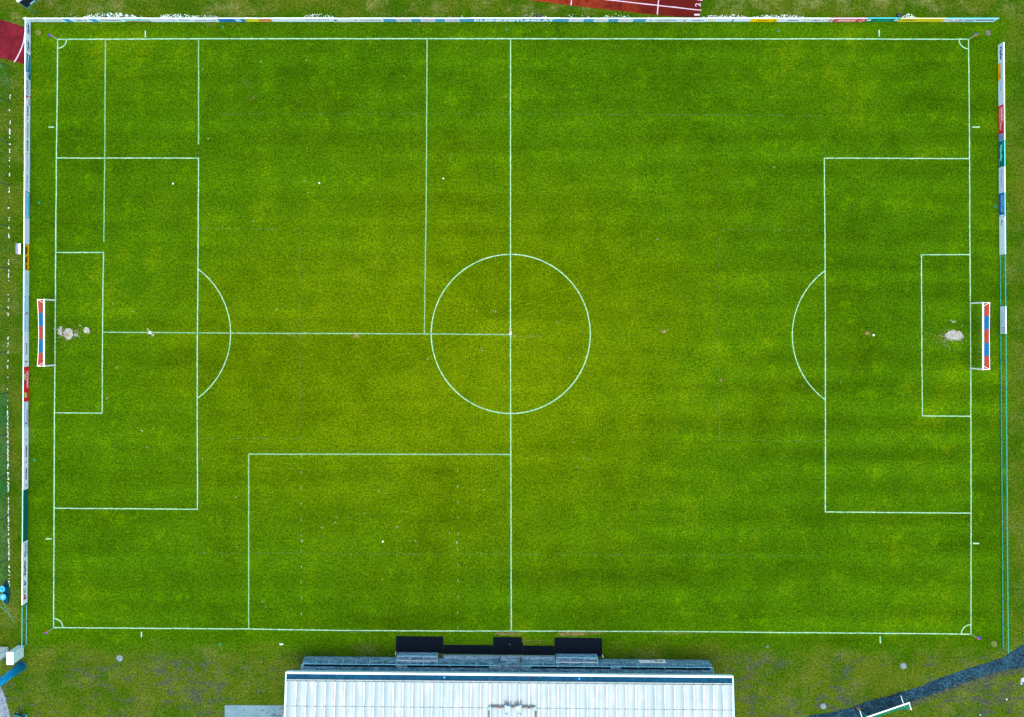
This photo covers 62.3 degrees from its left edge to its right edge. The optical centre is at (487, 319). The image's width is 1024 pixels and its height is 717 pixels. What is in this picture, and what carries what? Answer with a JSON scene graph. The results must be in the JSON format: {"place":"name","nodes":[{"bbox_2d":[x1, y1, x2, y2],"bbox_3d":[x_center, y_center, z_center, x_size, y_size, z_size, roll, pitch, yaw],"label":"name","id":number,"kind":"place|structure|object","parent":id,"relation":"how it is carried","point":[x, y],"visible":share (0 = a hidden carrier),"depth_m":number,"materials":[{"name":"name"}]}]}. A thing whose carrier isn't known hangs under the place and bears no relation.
{"place":"outdoors","nodes":[
{"label":"outdoors","id":0,"kind":"place"},
{"bbox_2d":[0,647,7,659],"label":"portable cabin","id":1,"kind":"object","parent":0,"point":[3,652],"visible":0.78,"depth_m":96.18,"materials":[{"name":"white metal"}]},
{"bbox_2d":[0,687,9,716],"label":"path","id":2,"kind":"structure","parent":0,"point":[4,711],"depth_m":96.99,"materials":[{"name":"grey concrete"}]},
{"bbox_2d":[0,20,24,63],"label":"running track","id":3,"kind":"structure","parent":0,"point":[11,37],"depth_m":96.99,"materials":[{"name":"rubber"}]},
{"bbox_2d":[0,661,25,685],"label":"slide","id":4,"kind":"object","parent":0,"point":[19,667],"visible":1,"depth_m":94.85,"materials":[{"name":"blue plastic"}]},
{"bbox_2d":[16,243,22,253],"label":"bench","id":5,"kind":"object","parent":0,"point":[18,248],"visible":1,"depth_m":96.53,"materials":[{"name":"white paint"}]},
{"bbox_2d":[13,712,26,716],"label":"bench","id":6,"kind":"object","parent":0,"point":[16,714],"visible":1,"depth_m":96.43,"materials":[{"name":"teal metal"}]},
{"bbox_2d":[16,0,36,14],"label":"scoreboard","id":7,"kind":"object","parent":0,"point":[27,4],"visible":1,"depth_m":94.43,"materials":[{"name":"black paint"}]},
{"bbox_2d":[225,705,283,716],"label":"pavement","id":8,"kind":"structure","parent":0,"point":[254,710],"depth_m":96.96,"materials":[{"name":"concrete"}]},
{"bbox_2d":[0,0,1023,716],"bbox_3d":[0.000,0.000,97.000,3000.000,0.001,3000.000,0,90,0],"label":"ground","id":9,"kind":"structure","parent":0,"point":[692,222],"depth_m":97.00,"materials":[{"name":"green plant"}]},
{"bbox_2d":[0,594,6,599],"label":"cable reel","id":10,"kind":"object","parent":9,"relation":"on","point":[3,596],"visible":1,"depth_m":96.35,"materials":[{"name":"teal plastic"}]},
{"bbox_2d":[0,62,12,619],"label":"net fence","id":11,"kind":"object","parent":9,"relation":"on","point":[4,352],"visible":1,"depth_m":96.09,"materials":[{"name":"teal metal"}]},
{"bbox_2d":[3,581,9,604],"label":"rolled net","id":12,"kind":"object","parent":9,"relation":"on","point":[7,590],"visible":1,"depth_m":96.80,"materials":[{"name":"teal fabric"}]},
{"bbox_2d":[7,95,10,586],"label":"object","id":13,"kind":"structure","parent":9,"relation":"on","point":[7,389],"depth_m":96.98,"materials":[{"name":"white"}]},
{"bbox_2d":[7,645,23,664],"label":"cabinet","id":14,"kind":"object","parent":9,"relation":"on","point":[15,654],"visible":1,"depth_m":95.39,"materials":[{"name":"white metal"}]},
{"bbox_2d":[21,604,26,647],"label":"rail fence","id":15,"kind":"object","parent":9,"relation":"on","point":[22,625],"visible":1,"depth_m":96.61,"materials":[{"name":"teal metal"}]},
{"bbox_2d":[21,576,27,604],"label":"advertising board","id":16,"kind":"object","parent":9,"relation":"on","point":[24,589],"visible":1,"depth_m":96.34,"materials":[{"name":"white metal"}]},
{"bbox_2d":[22,489,27,541],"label":"advertising board","id":17,"kind":"object","parent":9,"relation":"on","point":[24,515],"visible":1,"depth_m":96.36,"materials":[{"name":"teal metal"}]},
{"bbox_2d":[22,540,27,578],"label":"advertising board","id":18,"kind":"object","parent":9,"relation":"on","point":[24,559],"visible":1,"depth_m":96.34,"materials":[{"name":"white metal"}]},
{"bbox_2d":[22,426,28,489],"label":"advertising board","id":19,"kind":"object","parent":9,"relation":"on","point":[25,461],"visible":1,"depth_m":96.34,"materials":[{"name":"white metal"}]},
{"bbox_2d":[23,296,28,330],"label":"advertising board","id":20,"kind":"object","parent":9,"relation":"on","point":[25,313],"visible":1,"depth_m":96.34,"materials":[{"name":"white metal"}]},
{"bbox_2d":[23,332,28,366],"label":"advertising board","id":21,"kind":"object","parent":9,"relation":"on","point":[25,349],"visible":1,"depth_m":96.27,"materials":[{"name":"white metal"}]},
{"bbox_2d":[23,367,28,401],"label":"advertising board","id":22,"kind":"object","parent":9,"relation":"on","point":[25,384],"visible":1,"depth_m":96.33,"materials":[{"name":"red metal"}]},
{"bbox_2d":[23,270,28,295],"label":"advertising board","id":23,"kind":"object","parent":9,"relation":"on","point":[25,283],"visible":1,"depth_m":96.21,"materials":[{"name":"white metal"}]},
{"bbox_2d":[23,401,28,426],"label":"advertising board","id":24,"kind":"object","parent":9,"relation":"on","point":[26,414],"visible":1,"depth_m":96.52,"materials":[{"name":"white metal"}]},
{"bbox_2d":[23,244,29,270],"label":"advertising board","id":25,"kind":"object","parent":9,"relation":"on","point":[26,257],"visible":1,"depth_m":96.34,"materials":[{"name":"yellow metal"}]},
{"bbox_2d":[24,120,29,156],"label":"advertising board","id":26,"kind":"object","parent":9,"relation":"on","point":[27,138],"visible":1,"depth_m":96.42,"materials":[{"name":"white metal"}]},
{"bbox_2d":[24,191,29,218],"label":"advertising board","id":27,"kind":"object","parent":9,"relation":"on","point":[26,204],"visible":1,"depth_m":96.41,"materials":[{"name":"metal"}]},
{"bbox_2d":[24,218,29,243],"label":"advertising board","id":28,"kind":"object","parent":9,"relation":"on","point":[26,229],"visible":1,"depth_m":96.34,"materials":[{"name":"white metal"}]},
{"bbox_2d":[24,171,29,191],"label":"advertising board","id":29,"kind":"object","parent":9,"relation":"on","point":[27,181],"visible":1,"depth_m":96.38,"materials":[{"name":"white metal"}]},
{"bbox_2d":[24,104,29,121],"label":"advertising board","id":30,"kind":"object","parent":9,"relation":"on","point":[26,112],"visible":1,"depth_m":96.29,"materials":[{"name":"white metal"}]},
{"bbox_2d":[24,155,29,171],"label":"advertising board","id":31,"kind":"object","parent":9,"relation":"on","point":[26,163],"visible":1,"depth_m":96.24,"materials":[{"name":"white metal"}]},
{"bbox_2d":[24,78,29,95],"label":"advertising board","id":32,"kind":"object","parent":9,"relation":"on","point":[27,87],"visible":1,"depth_m":96.34,"materials":[{"name":"white metal"}]},
{"bbox_2d":[24,94,29,105],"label":"advertising board","id":33,"kind":"object","parent":9,"relation":"on","point":[27,99],"visible":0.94,"depth_m":96.25,"materials":[{"name":"white metal"}]},
{"bbox_2d":[24,70,29,79],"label":"advertising board","id":34,"kind":"object","parent":9,"relation":"on","point":[26,74],"visible":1,"depth_m":96.33,"materials":[{"name":"white metal"}]},
{"bbox_2d":[24,53,30,71],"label":"advertising board","id":35,"kind":"object","parent":9,"relation":"on","point":[27,65],"visible":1,"depth_m":96.36,"materials":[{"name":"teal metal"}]},
{"bbox_2d":[25,17,30,38],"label":"advertising board","id":36,"kind":"object","parent":9,"relation":"on","point":[28,28],"visible":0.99,"depth_m":96.31,"materials":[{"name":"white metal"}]},
{"bbox_2d":[25,36,30,54],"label":"advertising board","id":37,"kind":"object","parent":9,"relation":"on","point":[27,45],"visible":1,"depth_m":96.33,"materials":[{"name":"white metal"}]},
{"bbox_2d":[23,16,64,21],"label":"advertising board","id":38,"kind":"object","parent":9,"relation":"on","point":[58,19],"visible":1,"depth_m":96.18,"materials":[{"name":"white metal"}]},
{"bbox_2d":[37,299,55,366],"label":"football goal","id":39,"kind":"object","parent":9,"relation":"on","point":[41,342],"visible":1,"depth_m":94.62,"materials":[{"name":"white metal"}]},
{"bbox_2d":[56,325,88,339],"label":"bare patch","id":40,"kind":"object","parent":9,"relation":"on","point":[70,331],"visible":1,"depth_m":96.96,"materials":[{"name":"soil"}]},
{"bbox_2d":[61,16,99,21],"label":"advertising board","id":41,"kind":"object","parent":9,"relation":"on","point":[69,19],"visible":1,"depth_m":96.46,"materials":[{"name":"white metal"}]},
{"bbox_2d":[70,13,136,17],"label":"melting snow","id":42,"kind":"structure","parent":9,"relation":"on","point":[126,15],"depth_m":96.97,"materials":[{"name":"white snow"}]},
{"bbox_2d":[96,17,125,21],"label":"advertising board","id":43,"kind":"object","parent":9,"relation":"on","point":[120,19],"visible":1,"depth_m":96.50,"materials":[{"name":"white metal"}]},
{"bbox_2d":[116,655,122,660],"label":"manhole cover","id":44,"kind":"object","parent":9,"relation":"on","point":[119,657],"visible":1,"depth_m":96.97,"materials":[{"name":"metal"}]},
{"bbox_2d":[122,16,150,21],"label":"advertising board","id":45,"kind":"object","parent":9,"relation":"on","point":[128,19],"visible":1,"depth_m":96.55,"materials":[{"name":"teal metal"}]},
{"bbox_2d":[148,16,175,21],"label":"advertising board","id":46,"kind":"object","parent":9,"relation":"on","point":[154,19],"visible":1,"depth_m":96.51,"materials":[{"name":"white metal"}]},
{"bbox_2d":[141,14,215,17],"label":"melting snow","id":47,"kind":"structure","parent":9,"relation":"on","point":[168,16],"depth_m":96.97,"materials":[{"name":"white snow"}]},
{"bbox_2d":[173,18,219,21],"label":"advertising board","id":48,"kind":"object","parent":9,"relation":"on","point":[196,19],"visible":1,"depth_m":96.33,"materials":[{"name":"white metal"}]},
{"bbox_2d":[217,16,245,21],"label":"advertising board","id":49,"kind":"object","parent":9,"relation":"on","point":[241,19],"visible":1,"depth_m":96.47,"materials":[{"name":"teal metal"}]},
{"bbox_2d":[244,16,258,21],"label":"advertising board","id":50,"kind":"object","parent":9,"relation":"on","point":[247,19],"visible":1,"depth_m":96.52,"materials":[{"name":"yellow metal"}]},
{"bbox_2d":[257,16,272,21],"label":"advertising board","id":51,"kind":"object","parent":9,"relation":"on","point":[264,19],"visible":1,"depth_m":96.48,"materials":[{"name":"orange metal"}]},
{"bbox_2d":[270,16,303,21],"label":"advertising board","id":52,"kind":"object","parent":9,"relation":"on","point":[276,19],"visible":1,"depth_m":96.53,"materials":[{"name":"white metal"}]},
{"bbox_2d":[102,39,510,628],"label":"training markings","id":53,"kind":"object","parent":9,"relation":"on","point":[301,454],"visible":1,"depth_m":96.98,"materials":[{"name":"paint"}]},
{"bbox_2d":[302,16,332,21],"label":"advertising board","id":54,"kind":"object","parent":9,"relation":"on","point":[317,19],"visible":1,"depth_m":96.55,"materials":[{"name":"white metal"}]},
{"bbox_2d":[303,14,333,17],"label":"melting snow","id":55,"kind":"structure","parent":9,"relation":"on","point":[317,16],"depth_m":96.97,"materials":[{"name":"white snow"}]},
{"bbox_2d":[331,16,350,21],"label":"advertising board","id":56,"kind":"object","parent":9,"relation":"on","point":[341,20],"visible":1,"depth_m":96.49,"materials":[{"name":"white metal"}]},
{"bbox_2d":[350,17,383,21],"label":"advertising board","id":57,"kind":"object","parent":9,"relation":"on","point":[378,19],"visible":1,"depth_m":96.50,"materials":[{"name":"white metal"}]},
{"bbox_2d":[396,652,437,660],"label":"dugout","id":58,"kind":"object","parent":9,"relation":"on","point":[413,656],"visible":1,"depth_m":96.10,"materials":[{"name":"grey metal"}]},
{"bbox_2d":[396,636,442,653],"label":"rubber mat","id":59,"kind":"object","parent":9,"relation":"on","point":[433,644],"visible":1,"depth_m":96.97,"materials":[{"name":"black rubber"}]},
{"bbox_2d":[383,17,468,21],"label":"advertising board","id":60,"kind":"object","parent":9,"relation":"on","point":[396,19],"visible":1,"depth_m":96.21,"materials":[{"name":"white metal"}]},
{"bbox_2d":[444,645,492,653],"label":"rubber mat","id":61,"kind":"object","parent":9,"relation":"on","point":[468,649],"visible":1,"depth_m":96.97,"materials":[{"name":"black rubber"}]},
{"bbox_2d":[493,637,522,653],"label":"rubber mat","id":62,"kind":"object","parent":9,"relation":"on","point":[501,645],"visible":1,"depth_m":96.97,"materials":[{"name":"black rubber"}]},
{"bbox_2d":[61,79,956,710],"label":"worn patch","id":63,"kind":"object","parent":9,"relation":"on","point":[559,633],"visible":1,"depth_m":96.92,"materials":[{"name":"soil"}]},
{"bbox_2d":[284,655,734,716],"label":"grandstand","id":64,"kind":"object","parent":9,"relation":"on","point":[447,686],"visible":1,"depth_m":91.86,"materials":[{"name":"white metal"}]},
{"bbox_2d":[488,706,536,716],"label":"pipe frame","id":65,"kind":"object","parent":64,"relation":"on","point":[513,707],"visible":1,"depth_m":91.28,"materials":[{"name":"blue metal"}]},
{"bbox_2d":[504,704,511,713],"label":"loudspeaker","id":66,"kind":"object","parent":65,"relation":"attached to","point":[507,707],"visible":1,"depth_m":90.80,"materials":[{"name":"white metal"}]},
{"bbox_2d":[514,704,521,714],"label":"loudspeaker","id":67,"kind":"object","parent":65,"relation":"attached to","point":[518,708],"visible":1,"depth_m":90.80,"materials":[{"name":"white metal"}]},
{"bbox_2d":[639,659,665,662],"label":"banner","id":68,"kind":"object","parent":64,"relation":"attached to","point":[653,661],"visible":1,"depth_m":96.30,"materials":[{"name":"white plastic"}]},
{"bbox_2d":[198,114,822,555],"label":"faded markings","id":69,"kind":"object","parent":9,"relation":"on","point":[726,440],"visible":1,"depth_m":96.96,"materials":[{"name":"paint"}]},
{"bbox_2d":[46,30,979,642],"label":"pitch markings","id":70,"kind":"object","parent":9,"relation":"on","point":[510,254],"visible":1,"depth_m":96.99,"materials":[{"name":"paint"}]},
{"bbox_2d":[469,16,561,21],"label":"advertising board","id":71,"kind":"object","parent":9,"relation":"on","point":[547,19],"visible":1,"depth_m":96.38,"materials":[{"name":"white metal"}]},
{"bbox_2d":[74,59,957,625],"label":"grass clippings","id":72,"kind":"object","parent":9,"relation":"on","point":[366,309],"depth_m":96.96,"materials":[{"name":"plant"}]},
{"bbox_2d":[523,645,553,654],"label":"rubber mat","id":73,"kind":"object","parent":9,"relation":"on","point":[538,650],"visible":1,"depth_m":96.97,"materials":[{"name":"black rubber"}]},
{"bbox_2d":[554,637,601,655],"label":"rubber mat","id":74,"kind":"object","parent":9,"relation":"on","point":[577,645],"visible":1,"depth_m":96.97,"materials":[{"name":"black rubber"}]},
{"bbox_2d":[555,654,597,662],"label":"dugout","id":75,"kind":"object","parent":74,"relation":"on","point":[587,658],"visible":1,"depth_m":96.10,"materials":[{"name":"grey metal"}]},
{"bbox_2d":[561,16,646,21],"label":"advertising board","id":76,"kind":"object","parent":9,"relation":"on","point":[603,20],"visible":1,"depth_m":96.43,"materials":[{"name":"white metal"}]},
{"bbox_2d":[645,16,682,21],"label":"advertising board","id":77,"kind":"object","parent":9,"relation":"on","point":[663,19],"visible":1,"depth_m":96.50,"materials":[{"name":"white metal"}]},
{"bbox_2d":[681,17,707,21],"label":"advertising board","id":78,"kind":"object","parent":9,"relation":"on","point":[685,19],"visible":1,"depth_m":96.47,"materials":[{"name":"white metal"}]},
{"bbox_2d":[706,16,751,21],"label":"advertising board","id":79,"kind":"object","parent":9,"relation":"on","point":[713,19],"visible":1,"depth_m":96.39,"materials":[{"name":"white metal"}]},
{"bbox_2d":[702,14,804,17],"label":"melting snow","id":80,"kind":"structure","parent":9,"relation":"on","point":[754,16],"depth_m":96.97,"materials":[{"name":"white snow"}]},
{"bbox_2d":[749,16,778,21],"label":"advertising board","id":81,"kind":"object","parent":9,"relation":"on","point":[754,19],"visible":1,"depth_m":96.49,"materials":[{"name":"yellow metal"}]},
{"bbox_2d":[776,18,804,21],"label":"advertising board","id":82,"kind":"object","parent":9,"relation":"on","point":[790,19],"visible":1,"depth_m":96.34,"materials":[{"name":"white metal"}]},
{"bbox_2d":[802,16,830,21],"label":"advertising board","id":83,"kind":"object","parent":9,"relation":"on","point":[824,19],"visible":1,"depth_m":96.48,"materials":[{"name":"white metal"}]},
{"bbox_2d":[828,17,867,21],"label":"advertising board","id":84,"kind":"object","parent":9,"relation":"on","point":[859,19],"visible":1,"depth_m":96.33,"materials":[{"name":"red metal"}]},
{"bbox_2d":[864,17,900,21],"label":"advertising board","id":85,"kind":"object","parent":9,"relation":"on","point":[893,19],"visible":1,"depth_m":96.38,"materials":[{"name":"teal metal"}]},
{"bbox_2d":[900,663,906,668],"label":"manhole cover","id":86,"kind":"object","parent":9,"relation":"on","point":[903,665],"visible":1,"depth_m":96.97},
{"bbox_2d":[897,17,946,21],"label":"advertising board","id":87,"kind":"object","parent":9,"relation":"on","point":[905,19],"visible":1,"depth_m":96.47,"materials":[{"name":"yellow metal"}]},
{"bbox_2d":[936,320,970,349],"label":"bare patch","id":88,"kind":"object","parent":9,"relation":"on","point":[956,335],"visible":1,"depth_m":96.96,"materials":[{"name":"soil"}]},
{"bbox_2d":[942,16,998,21],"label":"advertising board","id":89,"kind":"object","parent":9,"relation":"on","point":[951,19],"visible":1,"depth_m":96.45,"materials":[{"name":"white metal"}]},
{"bbox_2d":[970,302,989,369],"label":"football goal","id":90,"kind":"object","parent":9,"relation":"on","point":[986,326],"visible":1,"depth_m":94.61,"materials":[{"name":"white metal"}]},
{"bbox_2d":[985,30,990,35],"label":"manhole cover","id":91,"kind":"object","parent":9,"relation":"on","point":[987,32],"visible":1,"depth_m":96.97,"materials":[{"name":"concrete"}]},
{"bbox_2d":[991,641,996,646],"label":"manhole cover","id":92,"kind":"object","parent":9,"relation":"on","point":[993,643],"visible":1,"depth_m":96.97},
{"bbox_2d":[998,104,1004,133],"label":"advertising board","id":93,"kind":"object","parent":9,"relation":"on","point":[1001,111],"visible":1,"depth_m":96.38,"materials":[{"name":"red metal"}]},
{"bbox_2d":[998,79,1004,105],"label":"advertising board","id":94,"kind":"object","parent":9,"relation":"on","point":[1001,92],"visible":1,"depth_m":96.37,"materials":[{"name":"white metal"}]},
{"bbox_2d":[998,61,1004,80],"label":"advertising board","id":95,"kind":"object","parent":9,"relation":"on","point":[1001,70],"visible":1,"depth_m":96.34,"materials":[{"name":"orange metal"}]},
{"bbox_2d":[998,42,1004,63],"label":"advertising board","id":96,"kind":"object","parent":9,"relation":"on","point":[1001,56],"visible":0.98,"depth_m":96.31,"materials":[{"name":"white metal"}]},
{"bbox_2d":[999,166,1004,193],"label":"advertising board","id":97,"kind":"object","parent":9,"relation":"on","point":[1001,179],"visible":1,"depth_m":96.30,"materials":[{"name":"white metal"}]},
{"bbox_2d":[999,140,1004,166],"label":"advertising board","id":98,"kind":"object","parent":9,"relation":"on","point":[1001,153],"visible":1,"depth_m":96.32,"materials":[{"name":"teal metal"}]},
{"bbox_2d":[999,133,1004,141],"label":"advertising board","id":99,"kind":"object","parent":9,"relation":"on","point":[1002,137],"visible":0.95,"depth_m":96.33,"materials":[{"name":"white metal"}]},
{"bbox_2d":[999,216,1005,254],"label":"advertising board","id":100,"kind":"object","parent":9,"relation":"on","point":[1002,235],"visible":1,"depth_m":96.37,"materials":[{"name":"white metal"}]},
{"bbox_2d":[999,192,1005,216],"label":"advertising board","id":101,"kind":"object","parent":9,"relation":"on","point":[1002,208],"visible":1,"depth_m":96.31,"materials":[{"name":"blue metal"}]},
{"bbox_2d":[999,254,1008,653],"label":"rail fence","id":102,"kind":"object","parent":9,"relation":"on","point":[1002,493],"visible":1,"depth_m":96.10,"materials":[{"name":"metal"}]},
{"bbox_2d":[1000,306,1006,333],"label":"advertising board","id":103,"kind":"object","parent":102,"relation":"attached to","point":[1003,328],"visible":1,"depth_m":96.31,"materials":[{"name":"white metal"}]},
{"bbox_2d":[533,0,701,17],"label":"running track","id":104,"kind":"structure","parent":0,"point":[634,7],"depth_m":96.99,"materials":[{"name":"red rubber"}]},
{"bbox_2d":[14,0,701,61],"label":"track markings","id":105,"kind":"object","parent":104,"relation":"on","point":[658,5],"visible":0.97,"depth_m":96.98,"materials":[{"name":"paint"}]},
{"bbox_2d":[806,644,1023,716],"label":"path","id":106,"kind":"structure","parent":0,"point":[1013,660],"depth_m":96.99,"materials":[{"name":"grey asphalt"}]},
{"bbox_2d":[859,695,911,716],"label":"portable goal","id":107,"kind":"object","parent":106,"relation":"on","point":[906,705],"visible":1,"depth_m":95.12,"materials":[{"name":"white metal"}]}
]}

